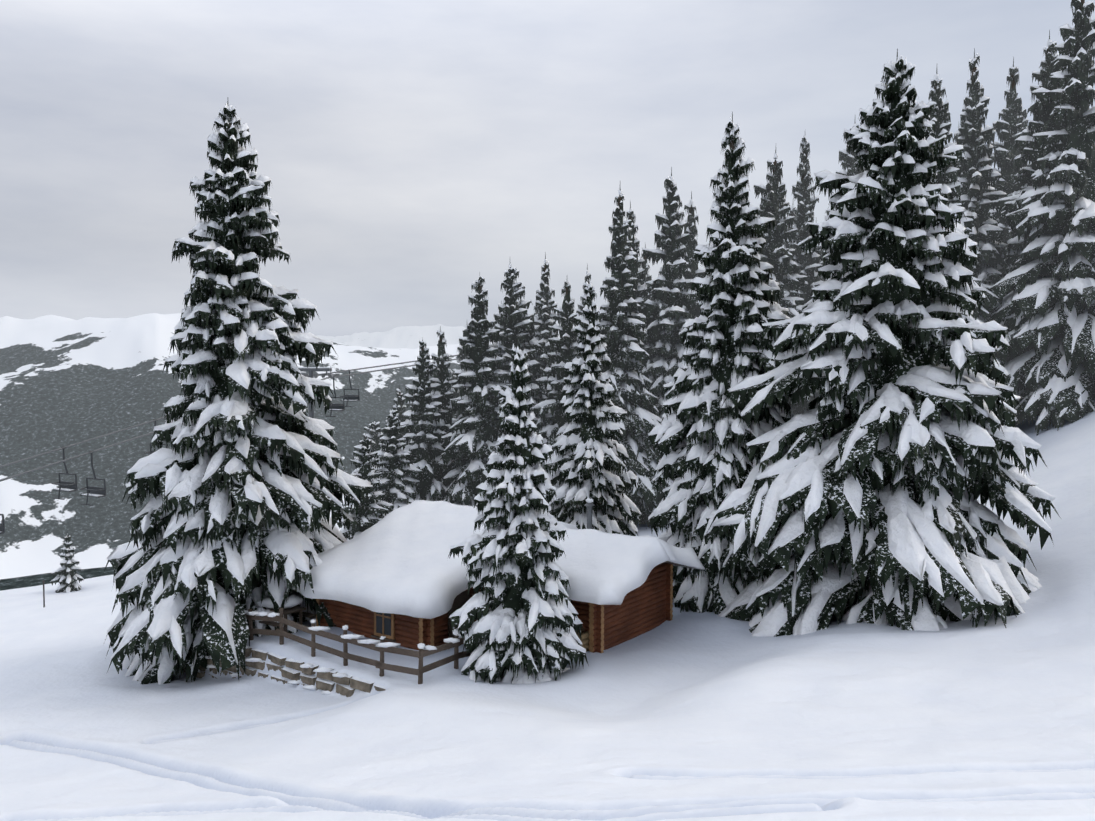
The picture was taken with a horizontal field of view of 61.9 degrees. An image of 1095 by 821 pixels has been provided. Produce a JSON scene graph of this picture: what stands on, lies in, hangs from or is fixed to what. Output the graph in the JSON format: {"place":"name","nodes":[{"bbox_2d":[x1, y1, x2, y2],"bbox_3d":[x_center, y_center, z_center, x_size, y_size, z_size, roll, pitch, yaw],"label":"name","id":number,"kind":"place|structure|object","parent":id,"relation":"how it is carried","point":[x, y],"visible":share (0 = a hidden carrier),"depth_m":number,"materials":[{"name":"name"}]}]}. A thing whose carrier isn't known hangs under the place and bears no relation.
{"place":"outdoors","nodes":[
{"label":"outdoors","id":0,"kind":"place"},
{"bbox_2d":[0,341,576,481],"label":"chairlift cables","id":1,"kind":"object","parent":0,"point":[48,465],"visible":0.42,"depth_m":66.40,"materials":[{"name":"grey metal"}]},
{"bbox_2d":[0,514,4,533],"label":"lift chair","id":2,"kind":"object","parent":1,"relation":"attached to","point":[2,527],"visible":1,"depth_m":56.67,"materials":[{"name":"grey paint"}]},
{"bbox_2d":[52,446,77,499],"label":"lift chair","id":3,"kind":"object","parent":1,"relation":"attached to","point":[68,486],"visible":0.83,"depth_m":65.10,"materials":[{"name":"grey paint"}]},
{"bbox_2d":[79,451,105,505],"bbox_3d":[-31.435,4.631,62.871,2.020,3.728,0.845,1,3,29],"label":"lift chair","id":4,"kind":"object","parent":1,"relation":"attached to","point":[98,492],"visible":0.96,"depth_m":62.91,"materials":[{"name":"grey paint"}]},
{"bbox_2d":[144,419,167,453],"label":"lift chair","id":5,"kind":"object","parent":1,"relation":"attached to","point":[150,452],"visible":0.33,"depth_m":71.78,"materials":[{"name":"grey paint"}]},
{"bbox_2d":[324,376,344,416],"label":"lift chair","id":6,"kind":"object","parent":1,"relation":"attached to","point":[338,407],"visible":0.73,"depth_m":83.89,"materials":[{"name":"grey paint"}]},
{"bbox_2d":[340,371,359,406],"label":"lift chair","id":7,"kind":"object","parent":1,"relation":"attached to","point":[347,398],"visible":0.85,"depth_m":91.35,"materials":[{"name":"grey paint"}]},
{"bbox_2d":[298,366,338,439],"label":"lift tower","id":8,"kind":"structure","parent":0,"point":[310,370],"depth_m":83.83,"materials":[{"name":"grey metal"}]},
{"bbox_2d":[0,313,1094,820],"bbox_3d":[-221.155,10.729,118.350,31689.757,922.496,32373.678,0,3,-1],"label":"snowy ground","id":9,"kind":"structure","parent":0,"point":[692,715],"depth_m":20.30,"materials":[{"name":"white snow"}]},
{"bbox_2d":[43,580,44,606],"bbox_3d":[-21.781,8.023,39.475,0.104,1.383,0.083,0,3,-1],"label":"piste marker","id":10,"kind":"object","parent":9,"relation":"on","point":[43,594],"visible":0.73,"depth_m":39.47,"materials":[{"name":"grey"}]},
{"bbox_2d":[51,532,83,592],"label":"spruce","id":11,"kind":"object","parent":9,"relation":"on","point":[67,578],"visible":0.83,"depth_m":44.70,"materials":[{"name":"green plant"}]},
{"bbox_2d":[102,101,375,684],"bbox_3d":[-9.435,-0.250,28.899,8.710,18.968,8.545,-1,3,-29],"label":"spruce","id":12,"kind":"object","parent":9,"relation":"on","point":[246,483],"visible":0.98,"depth_m":27.19,"materials":[{"name":"green plant"}]},
{"bbox_2d":[248,594,315,631],"bbox_3d":[-8.127,6.103,27.759,1.500,1.046,1.490,2,3,36],"label":"terrace table","id":13,"kind":"object","parent":9,"relation":"on","point":[290,606],"visible":0.42,"depth_m":27.44,"materials":[{"name":"brown wood"}]},
{"bbox_2d":[180,645,385,696],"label":"stone retaining wall","id":14,"kind":"structure","parent":9,"relation":"on","point":[308,670],"depth_m":24.61,"materials":[{"name":"grey stone"}]},
{"bbox_2d":[244,608,471,683],"bbox_3d":[-5.468,6.458,24.833,9.350,1.708,3.927,0,3,8],"label":"fence","id":15,"kind":"object","parent":9,"relation":"on","point":[382,647],"visible":0.67,"depth_m":23.89,"materials":[{"name":"brown wood"}]},
{"bbox_2d":[340,419,385,540],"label":"spruce","id":16,"kind":"object","parent":9,"relation":"on","point":[376,433],"visible":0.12,"depth_m":59.43,"materials":[{"name":"green plant"}]},
{"bbox_2d":[336,431,392,539],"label":"spruce","id":17,"kind":"object","parent":9,"relation":"on","point":[368,516],"visible":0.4,"depth_m":43.24,"materials":[{"name":"green plant"}]},
{"bbox_2d":[370,408,422,512],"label":"spruce","id":18,"kind":"object","parent":9,"relation":"on","point":[393,465],"visible":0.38,"depth_m":46.25,"materials":[{"name":"green plant"}]},
{"bbox_2d":[381,385,413,451],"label":"spruce","id":19,"kind":"object","parent":9,"relation":"on","point":[399,406],"visible":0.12,"depth_m":61.11,"materials":[{"name":"green plant"}]},
{"bbox_2d":[398,339,458,500],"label":"spruce","id":20,"kind":"object","parent":9,"relation":"on","point":[423,424],"visible":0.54,"depth_m":48.99,"materials":[{"name":"green plant"}]},
{"bbox_2d":[429,327,458,455],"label":"spruce","id":21,"kind":"object","parent":9,"relation":"on","point":[442,374],"visible":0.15,"depth_m":52.28,"materials":[{"name":"green plant"}]},
{"bbox_2d":[449,325,468,430],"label":"spruce","id":22,"kind":"object","parent":9,"relation":"on","point":[461,356],"visible":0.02,"depth_m":65.08,"materials":[{"name":"green plant"}]},
{"bbox_2d":[438,275,512,506],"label":"spruce","id":23,"kind":"object","parent":9,"relation":"on","point":[471,446],"visible":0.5,"depth_m":48.52,"materials":[{"name":"green plant"}]},
{"bbox_2d":[290,498,704,652],"bbox_3d":[-1.492,4.939,28.009,10.636,4.343,8.667,2,3,35],"label":"log hut","id":24,"kind":"object","parent":9,"relation":"on","point":[396,576],"visible":0.48,"depth_m":26.36,"materials":[{"name":"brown wood"}]},
{"bbox_2d":[447,340,588,683],"bbox_3d":[-0.850,3.259,23.819,3.658,10.175,3.446,0,3,-1],"label":"spruce","id":25,"kind":"object","parent":9,"relation":"on","point":[525,627],"visible":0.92,"depth_m":23.26,"materials":[{"name":"green plant"}]},
{"bbox_2d":[488,264,547,463],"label":"spruce","id":26,"kind":"object","parent":9,"relation":"on","point":[515,323],"visible":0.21,"depth_m":52.77,"materials":[{"name":"green plant"}]},
{"bbox_2d":[528,252,558,399],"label":"spruce","id":27,"kind":"object","parent":9,"relation":"on","point":[544,305],"visible":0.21,"depth_m":57.25,"materials":[{"name":"green plant"}]},
{"bbox_2d":[530,280,584,502],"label":"spruce","id":28,"kind":"object","parent":9,"relation":"on","point":[551,423],"visible":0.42,"depth_m":50.81,"materials":[{"name":"green plant"}]},
{"bbox_2d":[574,264,596,357],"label":"spruce","id":29,"kind":"object","parent":9,"relation":"on","point":[581,305],"visible":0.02,"depth_m":67.56,"materials":[{"name":"green plant"}]},
{"bbox_2d":[543,281,642,535],"bbox_3d":[1.756,1.744,36.025,4.380,13.834,4.415,0,3,-1],"label":"spruce","id":30,"kind":"object","parent":9,"relation":"on","point":[588,454],"visible":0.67,"depth_m":35.13,"materials":[{"name":"green plant"}]},
{"bbox_2d":[595,189,673,526],"bbox_3d":[3.876,-2.572,49.503,6.897,19.884,7.002,0,3,-1],"label":"spruce","id":31,"kind":"object","parent":9,"relation":"on","point":[623,330],"visible":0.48,"depth_m":48.86,"materials":[{"name":"green plant"}]},
{"bbox_2d":[626,201,659,407],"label":"spruce","id":32,"kind":"object","parent":9,"relation":"on","point":[641,290],"visible":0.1,"depth_m":55.29,"materials":[{"name":"green plant"}]},
{"bbox_2d":[639,244,651,302],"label":"spruce","id":33,"kind":"object","parent":9,"relation":"on","point":[648,277],"visible":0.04,"depth_m":70.54,"materials":[{"name":"green plant"}]},
{"bbox_2d":[637,167,700,524],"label":"spruce","id":34,"kind":"object","parent":9,"relation":"on","point":[671,293],"visible":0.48,"depth_m":53.52,"materials":[{"name":"green plant"}]},
{"bbox_2d":[677,191,706,342],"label":"spruce","id":35,"kind":"object","parent":9,"relation":"on","point":[693,271],"visible":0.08,"depth_m":60.57,"materials":[{"name":"green plant"}]},
{"bbox_2d":[645,112,794,617],"bbox_3d":[6.361,-0.920,31.012,6.403,18.222,6.230,2,3,36],"label":"spruce","id":36,"kind":"object","parent":9,"relation":"on","point":[701,434],"visible":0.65,"depth_m":30.02,"materials":[{"name":"green plant"}]},
{"bbox_2d":[753,149,819,413],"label":"spruce","id":37,"kind":"object","parent":9,"relation":"on","point":[777,256],"visible":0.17,"depth_m":56.45,"materials":[{"name":"green plant"}]},
{"bbox_2d":[782,205,795,293],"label":"spruce","id":38,"kind":"object","parent":9,"relation":"on","point":[791,213],"depth_m":75.22,"materials":[{"name":"green plant"}]},
{"bbox_2d":[784,136,823,414],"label":"spruce","id":39,"kind":"object","parent":9,"relation":"on","point":[808,264],"visible":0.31,"depth_m":62.76,"materials":[{"name":"green plant"}]},
{"bbox_2d":[815,123,868,281],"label":"spruce","id":40,"kind":"object","parent":9,"relation":"on","point":[847,158],"visible":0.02,"depth_m":65.53,"materials":[{"name":"green plant"}]},
{"bbox_2d":[703,49,1059,636],"bbox_3d":[10.505,-0.852,28.810,11.346,20.365,11.293,2,3,35],"label":"spruce","id":41,"kind":"object","parent":9,"relation":"on","point":[879,470],"visible":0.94,"depth_m":26.41,"materials":[{"name":"green plant"}]},
{"bbox_2d":[953,125,964,176],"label":"spruce","id":42,"kind":"object","parent":9,"relation":"on","point":[955,138],"depth_m":68.86,"materials":[{"name":"green plant"}]},
{"bbox_2d":[919,70,1007,445],"bbox_3d":[21.555,-6.876,49.773,7.959,23.431,7.820,0,3,-1],"label":"spruce","id":43,"kind":"object","parent":9,"relation":"on","point":[941,118],"visible":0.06,"depth_m":48.52,"materials":[{"name":"green plant"}]},
{"bbox_2d":[952,48,1008,424],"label":"spruce","id":44,"kind":"object","parent":9,"relation":"on","point":[978,193],"visible":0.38,"depth_m":53.86,"materials":[{"name":"green plant"}]},
{"bbox_2d":[986,57,1029,243],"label":"spruce","id":45,"kind":"object","parent":9,"relation":"on","point":[1008,125],"visible":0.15,"depth_m":58.66,"materials":[{"name":"green plant"}]},
{"bbox_2d":[1017,106,1031,167],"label":"spruce","id":46,"kind":"object","parent":9,"relation":"on","point":[1024,122],"visible":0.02,"depth_m":67.65,"materials":[{"name":"green plant"}]},
{"bbox_2d":[996,30,1067,424],"bbox_3d":[28.485,-9.964,51.269,7.872,22.840,8.127,-1,3,-16],"label":"spruce","id":47,"kind":"object","parent":9,"relation":"on","point":[1014,248],"visible":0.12,"depth_m":51.16,"materials":[{"name":"green plant"}]},
{"bbox_2d":[988,0,1094,435],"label":"spruce","id":48,"kind":"object","parent":9,"relation":"on","point":[1050,316],"visible":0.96,"depth_m":46.41,"materials":[{"name":"green plant"}]},
{"bbox_2d":[0,0,1094,336],"label":"sky","id":49,"kind":"structure","parent":0,"point":[412,152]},
{"bbox_2d":[814,257,822,282],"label":"spruce","id":50,"kind":"object","parent":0,"point":[821,277],"depth_m":87.56,"materials":[{"name":"green plant"}]}
]}

